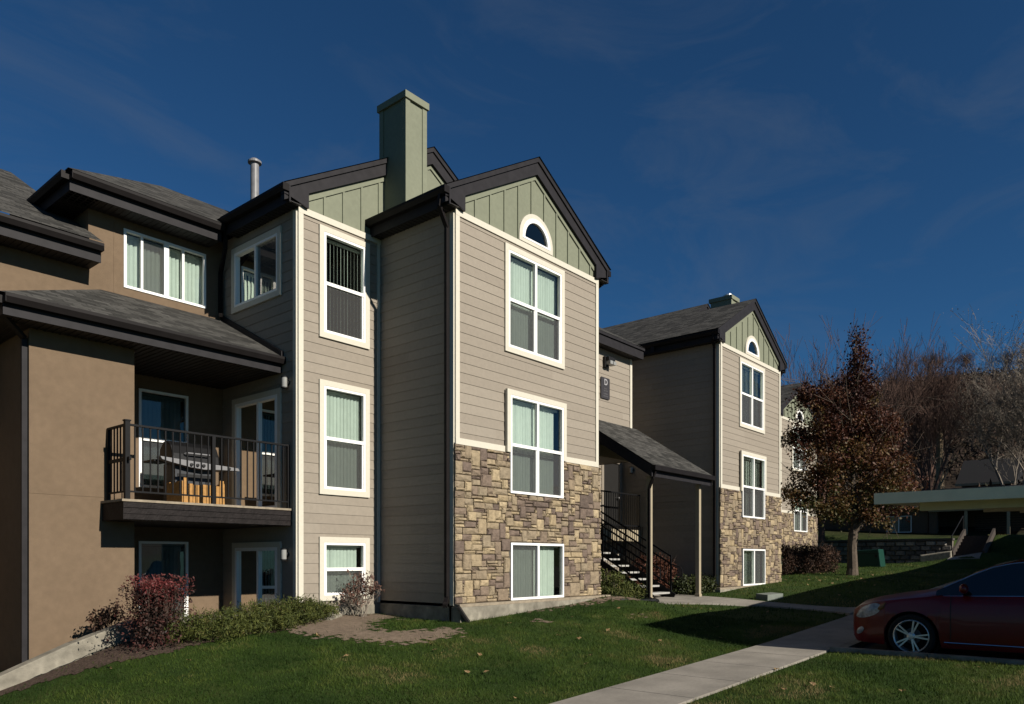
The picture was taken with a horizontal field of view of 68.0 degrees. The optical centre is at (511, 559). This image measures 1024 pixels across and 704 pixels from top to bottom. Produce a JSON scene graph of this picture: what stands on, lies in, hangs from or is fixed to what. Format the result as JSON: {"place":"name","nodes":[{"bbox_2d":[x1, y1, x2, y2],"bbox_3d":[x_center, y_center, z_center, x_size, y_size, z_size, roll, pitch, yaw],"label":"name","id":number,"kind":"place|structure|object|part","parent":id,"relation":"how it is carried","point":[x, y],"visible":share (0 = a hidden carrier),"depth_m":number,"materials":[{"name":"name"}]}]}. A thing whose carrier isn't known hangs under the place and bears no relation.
{"place":"outdoors","nodes":[
{"label":"outdoors","id":0,"kind":"place"},
{"bbox_2d":[0,378,1023,703],"bbox_3d":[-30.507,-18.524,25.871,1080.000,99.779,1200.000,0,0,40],"label":"ground","id":1,"kind":"structure","parent":0,"point":[1004,550],"depth_m":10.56,"materials":[{"name":"green plant"}]},
{"bbox_2d":[85,598,128,632],"bbox_3d":[-5.922,0.842,11.113,0.512,0.558,0.570,0,0,40],"label":"shrub","id":2,"kind":"object","parent":1,"relation":"on","point":[104,614],"visible":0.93,"depth_m":11.07,"materials":[{"name":"brown plant"}]},
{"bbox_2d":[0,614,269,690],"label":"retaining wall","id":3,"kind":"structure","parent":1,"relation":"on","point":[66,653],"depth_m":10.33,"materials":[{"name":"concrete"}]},
{"bbox_2d":[0,625,282,695],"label":"mulch bed","id":4,"kind":"object","parent":1,"relation":"on","point":[100,656],"visible":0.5,"depth_m":10.27,"materials":[{"name":"brown soil"}]},
{"bbox_2d":[94,573,212,652],"bbox_3d":[-5.015,0.741,10.575,1.118,1.128,1.541,0,0,40],"label":"burning bush","id":5,"kind":"object","parent":4,"relation":"on","point":[155,600],"visible":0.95,"depth_m":10.41,"materials":[{"name":"red plant"}]},
{"bbox_2d":[151,593,339,646],"bbox_3d":[-3.927,0.876,11.880,1.145,0.715,3.520,0,0,29],"label":"juniper","id":6,"kind":"object","parent":4,"relation":"on","point":[260,616],"visible":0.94,"depth_m":11.50,"materials":[{"name":"green plant"}]},
{"bbox_2d":[282,613,465,645],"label":"bare earth","id":7,"kind":"structure","parent":1,"relation":"on","point":[343,624],"depth_m":12.13,"materials":[{"name":"brown soil"}]},
{"bbox_2d":[319,614,341,619],"bbox_3d":[-3.198,1.030,13.313,0.276,0.138,0.696,0,0,3],"label":"splash block","id":8,"kind":"object","parent":7,"relation":"on","point":[332,617],"depth_m":13.23,"materials":[{"name":"concrete"}]},
{"bbox_2d":[339,569,384,616],"bbox_3d":[-2.820,0.632,13.800,0.839,0.949,0.852,0,0,-32],"label":"dry shrub","id":9,"kind":"object","parent":7,"relation":"on","point":[356,590],"visible":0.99,"depth_m":13.71,"materials":[{"name":"brown plant"}]},
{"bbox_2d":[0,89,787,670],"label":"apartment building","id":10,"kind":"structure","parent":1,"relation":"on","point":[396,361],"depth_m":13.99,"materials":[{"name":"paint"}]},
{"bbox_2d":[139,388,187,488],"bbox_3d":[-6.417,-2.195,13.957,0.078,1.770,0.910,0,0,40],"label":"window","id":11,"kind":"structure","parent":10,"relation":"in","point":[156,408],"depth_m":13.87,"materials":[{"name":"glass"}]},
{"bbox_2d":[139,541,187,616],"bbox_3d":[-6.417,0.545,13.957,0.078,1.770,0.910,0,0,40],"label":"window","id":12,"kind":"structure","parent":10,"relation":"in","point":[155,557],"depth_m":13.98,"materials":[{"name":"clear glass"}]},
{"bbox_2d":[123,228,205,308],"bbox_3d":[-6.709,-5.340,14.269,0.928,1.040,1.528,0,0,40],"label":"window","id":13,"kind":"structure","parent":10,"relation":"in","point":[153,266],"depth_m":13.94,"materials":[{"name":"white glass"}]},
{"bbox_2d":[144,441,238,500],"bbox_3d":[-5.605,-1.475,13.315,0.627,1.146,1.460,0,0,40],"label":"grill","id":14,"kind":"object","parent":10,"relation":"on","point":[183,462],"visible":0.43,"depth_m":13.10,"materials":[{"name":"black metal"}]},
{"bbox_2d":[167,477,224,504],"bbox_3d":[-5.308,-1.129,12.735,0.570,0.417,0.740,0,0,40],"label":"planter crate","id":15,"kind":"object","parent":10,"relation":"on","point":[189,499],"visible":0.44,"depth_m":12.49,"materials":[{"name":"orange wood"}]},
{"bbox_2d":[231,225,281,314],"bbox_3d":[-4.729,-5.335,14.051,1.670,1.230,0.084,0,0,40],"label":"window","id":16,"kind":"structure","parent":10,"relation":"in","point":[256,264],"depth_m":14.01,"materials":[{"name":"glass"}]},
{"bbox_2d":[232,387,281,507],"bbox_3d":[-4.723,-2.000,14.059,1.650,2.140,0.084,0,0,40],"label":"sliding door","id":17,"kind":"structure","parent":10,"relation":"in","point":[258,416],"depth_m":14.00,"materials":[{"name":"white plastic"}]},
{"bbox_2d":[232,541,281,611],"bbox_3d":[-4.723,0.735,14.059,1.650,2.130,0.084,0,0,40],"label":"sliding door","id":18,"kind":"structure","parent":10,"relation":"in","point":[256,566],"depth_m":14.02,"materials":[{"name":"glass"}]},
{"bbox_2d":[318,224,369,349],"bbox_3d":[-3.414,-4.990,14.243,0.934,2.000,1.130,0,0,40],"label":"window","id":19,"kind":"structure","parent":10,"relation":"in","point":[344,259],"depth_m":14.13,"materials":[{"name":"white plastic"}]},
{"bbox_2d":[318,379,369,497],"bbox_3d":[-3.414,-2.205,14.243,0.934,2.050,1.130,0,0,40],"label":"window","id":20,"kind":"structure","parent":10,"relation":"in","point":[344,409],"depth_m":14.01,"materials":[{"name":"white plastic"}]},
{"bbox_2d":[318,537,369,600],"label":"window","id":21,"kind":"structure","parent":10,"relation":"in","point":[337,555],"depth_m":13.94,"materials":[{"name":"white plastic"}]},
{"bbox_2d":[457,604,469,622],"bbox_3d":[-0.843,0.950,13.184,0.310,0.360,0.131,0,0,-34],"label":"downspout flap","id":22,"kind":"object","parent":10,"relation":"attached to","point":[463,614],"visible":0.86,"depth_m":13.13,"materials":[{"name":"black plastic"}]},
{"bbox_2d":[504,242,564,369],"bbox_3d":[0.131,-4.970,15.308,0.934,2.040,1.880,0,0,40],"label":"window","id":23,"kind":"structure","parent":10,"relation":"in","point":[534,288],"depth_m":15.02,"materials":[{"name":"white glass"}]},
{"bbox_2d":[507,543,563,599],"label":"window","id":24,"kind":"structure","parent":10,"relation":"in","point":[536,569],"depth_m":14.95,"materials":[{"name":"white plastic"}]},
{"bbox_2d":[505,388,566,497],"bbox_3d":[0.169,-2.250,15.276,0.934,1.960,1.880,0,0,40],"label":"window","id":25,"kind":"structure","parent":10,"relation":"in","point":[535,426],"depth_m":14.99,"materials":[{"name":"white plastic"}]},
{"bbox_2d":[519,214,552,255],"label":"window","id":26,"kind":"structure","parent":10,"relation":"in","point":[533,231],"depth_m":15.01,"materials":[{"name":"white plastic"}]},
{"bbox_2d":[600,376,609,399],"bbox_3d":[2.472,-4.550,20.095,0.036,0.560,0.410,0,0,40],"label":"sign","id":27,"kind":"object","parent":10,"relation":"attached to","point":[604,388],"visible":1,"depth_m":20.05,"materials":[{"name":"grey metal"}]},
{"bbox_2d":[601,463,620,528],"bbox_3d":[3.022,-1.980,23.018,0.135,2.160,1.080,0,0,40],"label":"door","id":28,"kind":"structure","parent":10,"relation":"in","point":[610,473],"depth_m":23.07,"materials":[{"name":"paint"}]},
{"bbox_2d":[739,357,764,433],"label":"window","id":29,"kind":"structure","parent":10,"relation":"in","point":[751,376],"depth_m":23.27,"materials":[{"name":"white plastic"}]},
{"bbox_2d":[744,336,759,359],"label":"window","id":30,"kind":"structure","parent":10,"relation":"in","point":[751,348],"depth_m":23.07,"materials":[{"name":"white plastic"}]},
{"bbox_2d":[740,549,764,585],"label":"window","id":31,"kind":"structure","parent":10,"relation":"in","point":[753,560],"depth_m":23.46,"materials":[{"name":"grey glass"}]},
{"bbox_2d":[740,450,766,518],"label":"window","id":32,"kind":"structure","parent":10,"relation":"in","point":[753,467],"depth_m":23.09,"materials":[{"name":"white glass"}]},
{"bbox_2d":[531,618,553,622],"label":"bare earth","id":33,"kind":"structure","parent":1,"relation":"on","point":[542,621],"depth_m":13.56,"materials":[{"name":"brown soil"}]},
{"bbox_2d":[528,596,638,612],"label":"bare earth","id":34,"kind":"structure","parent":1,"relation":"on","point":[598,599],"depth_m":16.11,"materials":[{"name":"brown soil"}]},
{"bbox_2d":[599,568,647,598],"bbox_3d":[2.472,0.642,17.774,1.292,0.926,1.822,0,0,40],"label":"evergreen shrub","id":35,"kind":"object","parent":1,"relation":"on","point":[607,586],"visible":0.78,"depth_m":17.53,"materials":[{"name":"green plant"}]},
{"bbox_2d":[620,598,658,602],"bbox_3d":[2.961,0.905,16.924,0.403,0.160,1.857,0,0,34],"label":"drain hose","id":36,"kind":"object","parent":1,"relation":"on","point":[655,599],"visible":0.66,"depth_m":16.85,"materials":[{"name":"black plastic"}]},
{"bbox_2d":[628,551,678,591],"bbox_3d":[4.049,0.407,21.677,1.360,1.359,1.848,0,0,19],"label":"barberry hedge","id":37,"kind":"object","parent":1,"relation":"on","point":[658,570],"visible":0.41,"depth_m":21.50,"materials":[{"name":"red plant"}]},
{"bbox_2d":[669,572,720,594],"bbox_3d":[5.111,0.666,21.066,1.080,0.787,1.966,0,0,40],"label":"boxwood hedge","id":38,"kind":"object","parent":1,"relation":"on","point":[685,585],"visible":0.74,"depth_m":20.71,"materials":[{"name":"green plant"}]},
{"bbox_2d":[653,594,855,615],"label":"front walk","id":39,"kind":"structure","parent":1,"relation":"on","point":[704,600],"depth_m":18.34,"materials":[{"name":"concrete"}]},
{"bbox_2d":[756,592,782,600],"bbox_3d":[6.611,0.970,19.469,0.685,0.259,0.364,0,0,-37],"label":"valve box","id":40,"kind":"object","parent":1,"relation":"on","point":[768,596],"visible":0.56,"depth_m":19.30,"materials":[{"name":"grey plastic"}]},
{"bbox_2d":[572,534,1014,621],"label":"grass","id":41,"kind":"structure","parent":1,"relation":"on","point":[859,575],"depth_m":22.73,"materials":[{"name":"green plant"}]},
{"bbox_2d":[780,383,817,550],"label":"apartment building","id":42,"kind":"structure","parent":1,"relation":"on","point":[798,528],"depth_m":33.39,"materials":[{"name":"paint"}]},
{"bbox_2d":[791,424,805,473],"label":"window","id":43,"kind":"structure","parent":42,"relation":"in","point":[793,451],"depth_m":33.82,"materials":[{"name":"white plastic"}]},
{"bbox_2d":[795,408,803,421],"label":"window","id":44,"kind":"structure","parent":42,"relation":"in","point":[802,417],"depth_m":34.07,"materials":[{"name":"white plastic"}]},
{"bbox_2d":[792,486,807,531],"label":"window","id":45,"kind":"structure","parent":42,"relation":"in","point":[800,523],"depth_m":33.98,"materials":[{"name":"white plastic"}]},
{"bbox_2d":[781,375,826,418],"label":"bare tree","id":46,"kind":"object","parent":1,"relation":"on","point":[814,385],"depth_m":42.48,"materials":[{"name":"brown plant"}]},
{"bbox_2d":[780,540,842,574],"bbox_3d":[11.074,-0.066,28.751,3.572,1.426,1.537,0,0,-37],"label":"brown hedge","id":47,"kind":"object","parent":1,"relation":"on","point":[810,559],"visible":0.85,"depth_m":28.54,"materials":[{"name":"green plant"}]},
{"bbox_2d":[774,308,963,539],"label":"bare tree","id":48,"kind":"object","parent":1,"relation":"on","point":[821,533],"visible":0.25,"depth_m":43.87,"materials":[{"name":"brown plant"}]},
{"bbox_2d":[857,549,885,566],"bbox_3d":[15.645,-0.041,33.140,1.095,0.858,0.812,0,0,40],"label":"utility box","id":49,"kind":"object","parent":1,"relation":"on","point":[871,558],"visible":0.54,"depth_m":32.81,"materials":[{"name":"green metal"}]},
{"bbox_2d":[781,323,963,575],"bbox_3d":[12.008,-3.852,27.330,5.823,9.204,6.230,0,0,-1],"label":"maple tree","id":50,"kind":"object","parent":1,"relation":"on","point":[860,429],"visible":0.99,"depth_m":26.62,"materials":[{"name":"brown plant"}]},
{"bbox_2d":[816,538,954,562],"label":"block wall","id":51,"kind":"structure","parent":1,"relation":"on","point":[903,550],"depth_m":36.69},
{"bbox_2d":[834,452,936,538],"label":"russet shrub","id":52,"kind":"object","parent":1,"relation":"on","point":[902,487],"visible":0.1,"depth_m":42.34,"materials":[{"name":"red plant"}]},
{"bbox_2d":[878,370,913,389],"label":"bare tree","id":53,"kind":"object","parent":1,"relation":"on","point":[895,377],"visible":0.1,"depth_m":97.44,"materials":[{"name":"brown plant"}]},
{"bbox_2d":[881,375,925,434],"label":"bare tree","id":54,"kind":"object","parent":1,"relation":"on","point":[903,392],"visible":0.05,"depth_m":78.27,"materials":[{"name":"brown plant"}]},
{"bbox_2d":[816,365,1023,530],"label":"hillside scrub","id":55,"kind":"object","parent":1,"relation":"on","point":[971,457],"visible":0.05,"depth_m":69.21,"materials":[{"name":"brown plant"}]},
{"bbox_2d":[824,484,1023,534],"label":"house","id":56,"kind":"structure","parent":1,"relation":"on","point":[1003,523],"depth_m":45.04,"materials":[{"name":"beige brick"}]},
{"bbox_2d":[886,516,911,532],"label":"window","id":57,"kind":"structure","parent":56,"relation":"in","point":[902,525],"depth_m":45.67,"materials":[{"name":"white plastic"}]},
{"bbox_2d":[829,646,1023,664],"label":"kerb","id":58,"kind":"structure","parent":1,"relation":"on","point":[917,654],"depth_m":10.99,"materials":[{"name":"concrete"}]},
{"bbox_2d":[864,333,989,489],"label":"bare tree","id":59,"kind":"object","parent":1,"relation":"on","point":[931,411],"visible":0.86,"depth_m":47.77,"materials":[{"name":"brown plant"}]},
{"bbox_2d":[873,360,995,489],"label":"red oak","id":60,"kind":"object","parent":1,"relation":"on","point":[933,470],"visible":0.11,"depth_m":51.96,"materials":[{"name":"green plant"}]},
{"bbox_2d":[920,551,951,561],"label":"wall","id":61,"kind":"structure","parent":1,"relation":"on","point":[936,556],"depth_m":35.18,"materials":[{"name":"concrete"}]},
{"bbox_2d":[918,348,953,380],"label":"bare tree","id":62,"kind":"object","parent":1,"relation":"on","point":[936,359],"visible":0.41,"depth_m":103.05,"materials":[{"name":"brown plant"}]},
{"bbox_2d":[922,415,958,488],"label":"dead tree","id":63,"kind":"object","parent":1,"relation":"on","point":[939,453],"visible":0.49,"depth_m":49.49,"materials":[{"name":"brown plant"}]},
{"bbox_2d":[860,642,1023,659],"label":"parking lot","id":64,"kind":"structure","parent":1,"relation":"on","point":[996,654],"depth_m":11.72,"materials":[{"name":"grey asphalt"}]},
{"bbox_2d":[838,639,869,647],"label":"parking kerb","id":65,"kind":"structure","parent":64,"relation":"on","point":[855,643],"depth_m":12.47,"materials":[{"name":"concrete"}]},
{"bbox_2d":[854,559,1023,652],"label":"car","id":66,"kind":"object","parent":64,"relation":"on","point":[982,610],"visible":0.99,"depth_m":10.95,"materials":[{"name":"red paint"}]},
{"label":"side window","id":67,"kind":"part","parent":66,"relation":"part of","materials":[{"name":"black glass"}]},
{"bbox_2d":[874,485,1023,512],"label":"carport","id":68,"kind":"object","parent":64,"relation":"on","point":[998,499],"visible":1,"depth_m":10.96,"materials":[{"name":"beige metal"}]},
{"bbox_2d":[936,379,969,396],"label":"bare tree","id":69,"kind":"object","parent":1,"relation":"on","point":[954,387],"visible":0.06,"depth_m":84.32,"materials":[{"name":"brown plant"}]},
{"bbox_2d":[949,349,976,380],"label":"bare tree","id":70,"kind":"object","parent":1,"relation":"on","point":[966,361],"visible":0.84,"depth_m":107.05,"materials":[{"name":"brown plant"}]},
{"bbox_2d":[953,398,992,447],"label":"bare tree","id":71,"kind":"object","parent":1,"relation":"on","point":[972,427],"visible":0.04,"depth_m":71.98,"materials":[{"name":"brown plant"}]},
{"bbox_2d":[951,516,995,556],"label":"garden steps","id":72,"kind":"structure","parent":1,"relation":"on","point":[965,545],"depth_m":35.70,"materials":[{"name":"grey concrete"}]},
{"bbox_2d":[928,308,1023,484],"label":"bare tree","id":73,"kind":"object","parent":1,"relation":"on","point":[1013,417],"visible":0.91,"depth_m":46.53,"materials":[{"name":"brown plant"}]},
{"bbox_2d":[955,457,1023,487],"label":"house","id":74,"kind":"structure","parent":1,"relation":"on","point":[974,473],"depth_m":54.09,"materials":[{"name":"beige brick"}]},
{"bbox_2d":[974,375,1007,418],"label":"bare tree","id":75,"kind":"object","parent":1,"relation":"on","point":[990,394],"visible":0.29,"depth_m":83.67,"materials":[{"name":"brown plant"}]},
{"bbox_2d":[975,377,1022,444],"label":"bare tree","id":76,"kind":"object","parent":1,"relation":"on","point":[1006,400],"visible":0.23,"depth_m":70.70,"materials":[{"name":"brown plant"}]},
{"bbox_2d":[983,345,1018,379],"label":"bare tree","id":77,"kind":"object","parent":1,"relation":"on","point":[1002,354],"visible":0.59,"depth_m":99.72,"materials":[{"name":"brown plant"}]},
{"bbox_2d":[1010,348,1023,369],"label":"bare tree","id":78,"kind":"object","parent":1,"relation":"on","point":[1019,360],"visible":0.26,"depth_m":109.05,"materials":[{"name":"brown plant"}]},
{"bbox_2d":[0,0,1023,387],"label":"sky","id":79,"kind":"structure","parent":0,"point":[809,160],"materials":[{"name":"blue"}]},
{"bbox_2d":[550,578,962,703],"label":"sidewalk","id":80,"kind":"structure","parent":0,"point":[686,684],"depth_m":10.09,"materials":[{"name":"concrete"}]},
{"bbox_2d":[947,552,981,559],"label":"bank path","id":81,"kind":"structure","parent":0,"point":[976,555],"depth_m":33.65,"materials":[{"name":"concrete"}]}
]}

